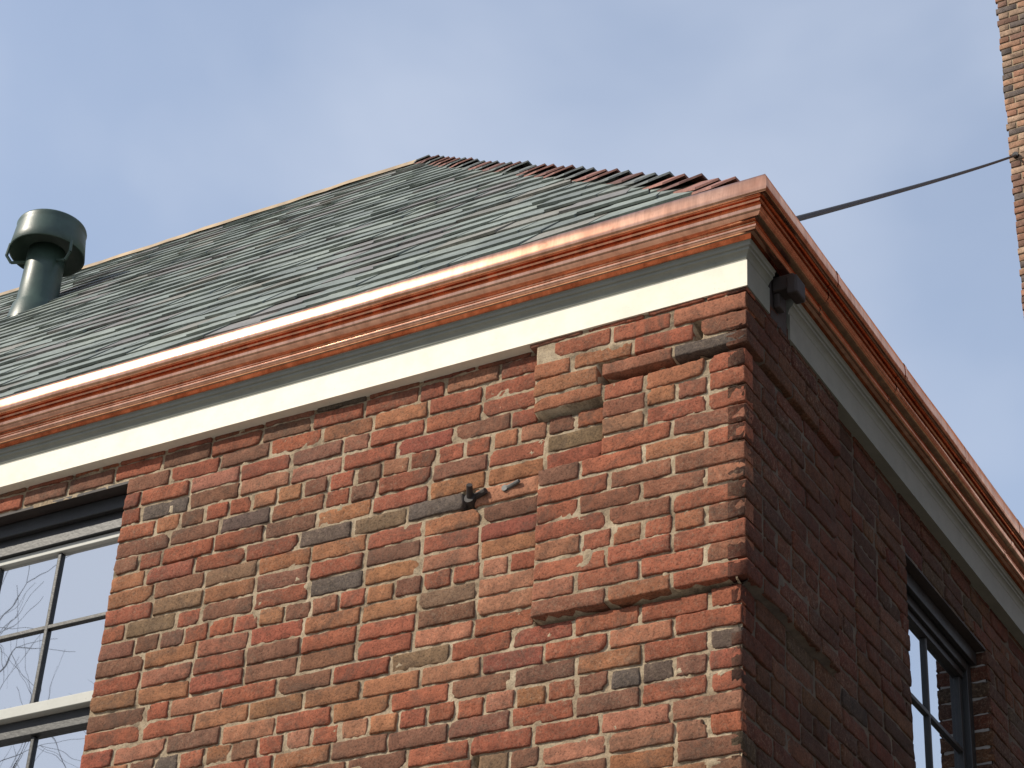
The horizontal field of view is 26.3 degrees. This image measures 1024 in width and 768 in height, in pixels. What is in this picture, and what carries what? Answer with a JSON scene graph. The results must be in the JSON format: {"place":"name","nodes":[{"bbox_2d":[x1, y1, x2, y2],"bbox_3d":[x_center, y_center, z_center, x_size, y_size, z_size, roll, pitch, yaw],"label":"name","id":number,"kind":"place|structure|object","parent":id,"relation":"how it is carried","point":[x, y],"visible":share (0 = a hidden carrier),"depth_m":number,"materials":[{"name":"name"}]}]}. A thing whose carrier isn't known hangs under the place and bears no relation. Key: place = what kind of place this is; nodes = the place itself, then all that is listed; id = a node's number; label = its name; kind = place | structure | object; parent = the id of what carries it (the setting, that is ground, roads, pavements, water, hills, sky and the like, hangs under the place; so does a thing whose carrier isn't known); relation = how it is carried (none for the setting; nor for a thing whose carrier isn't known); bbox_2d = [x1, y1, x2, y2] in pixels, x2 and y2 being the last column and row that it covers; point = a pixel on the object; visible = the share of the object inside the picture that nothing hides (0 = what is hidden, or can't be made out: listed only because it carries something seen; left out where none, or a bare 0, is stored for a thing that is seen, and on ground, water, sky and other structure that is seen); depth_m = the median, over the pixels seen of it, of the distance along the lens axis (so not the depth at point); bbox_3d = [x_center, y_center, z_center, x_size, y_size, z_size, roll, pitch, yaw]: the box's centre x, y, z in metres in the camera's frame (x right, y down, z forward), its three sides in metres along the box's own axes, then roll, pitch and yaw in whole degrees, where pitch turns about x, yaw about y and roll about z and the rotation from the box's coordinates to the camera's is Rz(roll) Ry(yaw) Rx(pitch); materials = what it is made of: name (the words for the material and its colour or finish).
{"place":"outdoors","nodes":[
{"label":"outdoors","id":0,"kind":"place"},
{"bbox_2d":[0,0,1023,527],"label":"sky","id":1,"kind":"structure","parent":0,"point":[144,123],"materials":[{"name":"blue"}]},
{"label":"ground","id":2,"kind":"structure","parent":0,"visible":0},
{"bbox_2d":[0,286,755,767],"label":"front wall bricks","id":3,"kind":"object","parent":2,"relation":"on","point":[692,612],"visible":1,"depth_m":6.77,"materials":[{"name":"red brick"}]},
{"bbox_2d":[0,294,742,767],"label":"front mortar","id":4,"kind":"object","parent":3,"relation":"attached to","point":[546,354],"visible":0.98,"depth_m":6.80,"materials":[{"name":"beige concrete"}]},
{"bbox_2d":[0,260,746,493],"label":"front frieze board","id":5,"kind":"object","parent":3,"relation":"on","point":[475,350],"visible":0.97,"depth_m":7.32,"materials":[{"name":"beige paint"}]},
{"bbox_2d":[0,238,750,465],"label":"front crown","id":6,"kind":"object","parent":5,"relation":"on","point":[594,291],"visible":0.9,"depth_m":7.31,"materials":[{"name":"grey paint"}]},
{"bbox_2d":[0,174,1023,593],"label":"copper gutter","id":7,"kind":"object","parent":6,"relation":"attached to","point":[760,214],"visible":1,"depth_m":7.33,"materials":[{"name":"orange metal"}]},
{"bbox_2d":[817,271,1021,557],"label":"gutter lap joints","id":8,"kind":"object","parent":7,"relation":"on","point":[826,304],"visible":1,"depth_m":7.53,"materials":[{"name":"orange metal"}]},
{"bbox_2d":[464,483,487,508],"bbox_3d":[-0.116,0.356,6.857,0.070,0.058,0.089,8,-33,-7],"label":"anchor bolt","id":9,"kind":"object","parent":3,"relation":"attached to","point":[470,498],"visible":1,"depth_m":6.84,"materials":[{"name":"metal"}]},
{"bbox_2d":[501,479,520,491],"bbox_3d":[-0.002,0.319,6.801,0.071,0.027,0.023,-21,-40,33],"label":"cut pipe stub","id":10,"kind":"object","parent":3,"relation":"attached to","point":[504,488],"visible":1,"depth_m":6.80,"materials":[{"name":"silver metal"}]},
{"bbox_3d":[-1.915,1.248,7.619,1.397,1.772,0.255,-15,-37,26],"label":"front window reveal","id":11,"kind":"object","parent":3,"relation":"attached to","visible":0},
{"bbox_2d":[0,494,126,767],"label":"front window frame","id":12,"kind":"object","parent":11,"relation":"in","point":[76,524],"visible":0.48,"depth_m":7.80,"materials":[{"name":"paint"}]},
{"bbox_2d":[0,540,118,767],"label":"front window glass","id":13,"kind":"object","parent":12,"relation":"attached to","point":[73,651],"visible":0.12,"depth_m":7.68,"materials":[{"name":"grey"}]},
{"bbox_2d":[0,531,119,724],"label":"front window sash","id":14,"kind":"object","parent":12,"relation":"attached to","point":[46,708],"visible":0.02,"depth_m":7.56,"materials":[{"name":"white paint"}]},
{"bbox_2d":[0,481,128,526],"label":"front window lintel","id":15,"kind":"structure","parent":11,"relation":"attached to","point":[70,502],"depth_m":7.87,"materials":[{"name":"metal"}]},
{"bbox_2d":[726,286,1023,767],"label":"side wall bricks","id":16,"kind":"object","parent":2,"relation":"on","point":[763,646],"visible":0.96,"depth_m":6.81,"materials":[{"name":"red brick"}]},
{"bbox_2d":[747,260,769,313],"bbox_3d":[0.736,-0.294,6.780,0.062,0.096,0.170,-15,-37,26],"label":"side return frieze board","id":17,"kind":"object","parent":16,"relation":"on","point":[758,287],"visible":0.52,"depth_m":6.76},
{"bbox_2d":[746,239,775,285],"bbox_3d":[0.745,-0.372,6.811,0.085,0.070,0.193,-15,-37,26],"label":"crown molding","id":18,"kind":"object","parent":17,"relation":"on","point":[761,264],"visible":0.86,"depth_m":6.80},
{"bbox_2d":[768,273,804,335],"bbox_3d":[0.864,-0.254,6.892,0.128,0.168,0.132,-15,-37,26],"label":"security floodlight","id":19,"kind":"object","parent":16,"relation":"on","point":[783,288],"visible":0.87,"depth_m":6.86,"materials":[{"name":"metal"}]},
{"bbox_2d":[738,315,1023,767],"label":"side mortar","id":20,"kind":"object","parent":16,"relation":"attached to","point":[756,592],"visible":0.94,"depth_m":6.69,"materials":[{"name":"beige concrete"}]},
{"bbox_2d":[786,314,1023,648],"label":"side frieze board","id":21,"kind":"object","parent":16,"relation":"on","point":[856,420],"visible":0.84,"depth_m":7.69,"materials":[{"name":"grey paint"}]},
{"bbox_2d":[786,299,1023,613],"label":"side crown","id":22,"kind":"object","parent":21,"relation":"on","point":[823,345],"visible":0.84,"depth_m":7.67,"materials":[{"name":"grey paint"}]},
{"bbox_2d":[906,572,976,767],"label":"side window frame","id":23,"kind":"object","parent":16,"relation":"attached to","point":[925,611],"visible":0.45,"depth_m":7.92,"materials":[{"name":"paint"}]},
{"bbox_2d":[908,623,960,767],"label":"side window glass","id":24,"kind":"object","parent":23,"relation":"attached to","point":[943,701],"visible":0.55,"depth_m":7.80,"materials":[{"name":"grey"}]},
{"bbox_2d":[907,609,966,767],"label":"side window sash","id":25,"kind":"object","parent":23,"relation":"attached to","point":[936,647],"visible":0.23,"depth_m":7.98,"materials":[{"name":"paint"}]},
{"bbox_2d":[970,651,992,765],"bbox_3d":[1.447,1.425,7.539,0.255,1.550,0.929,-15,-37,26],"label":"side window reveal","id":26,"kind":"object","parent":16,"relation":"attached to","point":[983,730],"visible":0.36,"depth_m":8.04,"materials":[{"name":"brick"}]},
{"bbox_2d":[905,552,985,652],"bbox_3d":[1.472,0.814,7.942,0.221,0.010,0.837,-15,-37,26],"label":"side window lintel","id":27,"kind":"structure","parent":26,"relation":"attached to","point":[927,587],"depth_m":7.91,"materials":[{"name":"metal"}]},
{"bbox_2d":[998,0,1023,289],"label":"walls","id":28,"kind":"structure","parent":2,"relation":"on","point":[1014,97],"depth_m":20.43,"materials":[{"name":"red brick"}]},
{"bbox_2d":[796,152,1018,220],"bbox_3d":[2.737,-1.269,13.549,0.071,8.593,10.551,-8,-34,17],"label":"utility cable","id":29,"kind":"object","parent":28,"relation":"attached to","point":[813,214],"visible":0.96,"depth_m":9.85,"materials":[{"name":"rubber"}]},
{"bbox_2d":[995,0,1023,314],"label":"front bricks","id":30,"kind":"object","parent":28,"relation":"attached to","point":[1015,93],"visible":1,"depth_m":20.37,"materials":[{"name":"red brick"}]},
{"bbox_3d":[-3.358,3.251,12.790,14.000,0.040,8.160,-15,-37,26],"label":"wall plate","id":31,"kind":"object","parent":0,"visible":0},
{"bbox_2d":[131,166,778,278],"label":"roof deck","id":32,"kind":"structure","parent":31,"relation":"on","point":[776,274],"depth_m":9.81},
{"bbox_2d":[0,159,423,295],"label":"ridge cap","id":33,"kind":"object","parent":32,"relation":"on","point":[325,190],"visible":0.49,"depth_m":14.65,"materials":[{"name":"metal"}]},
{"bbox_2d":[0,160,714,398],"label":"slate courses","id":34,"kind":"object","parent":32,"relation":"on","point":[374,232],"visible":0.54,"depth_m":9.79,"materials":[{"name":"grey stone"}]},
{"bbox_2d":[5,209,86,316],"bbox_3d":[-2.865,-0.556,13.269,0.473,1.005,0.464,-15,-37,26],"label":"roof vent","id":35,"kind":"object","parent":34,"relation":"on","point":[45,250],"visible":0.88,"depth_m":13.30,"materials":[{"name":"metal"}]},
{"bbox_2d":[413,155,739,194],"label":"hip slates","id":36,"kind":"object","parent":32,"relation":"attached to","point":[699,180],"visible":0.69,"depth_m":8.89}
]}

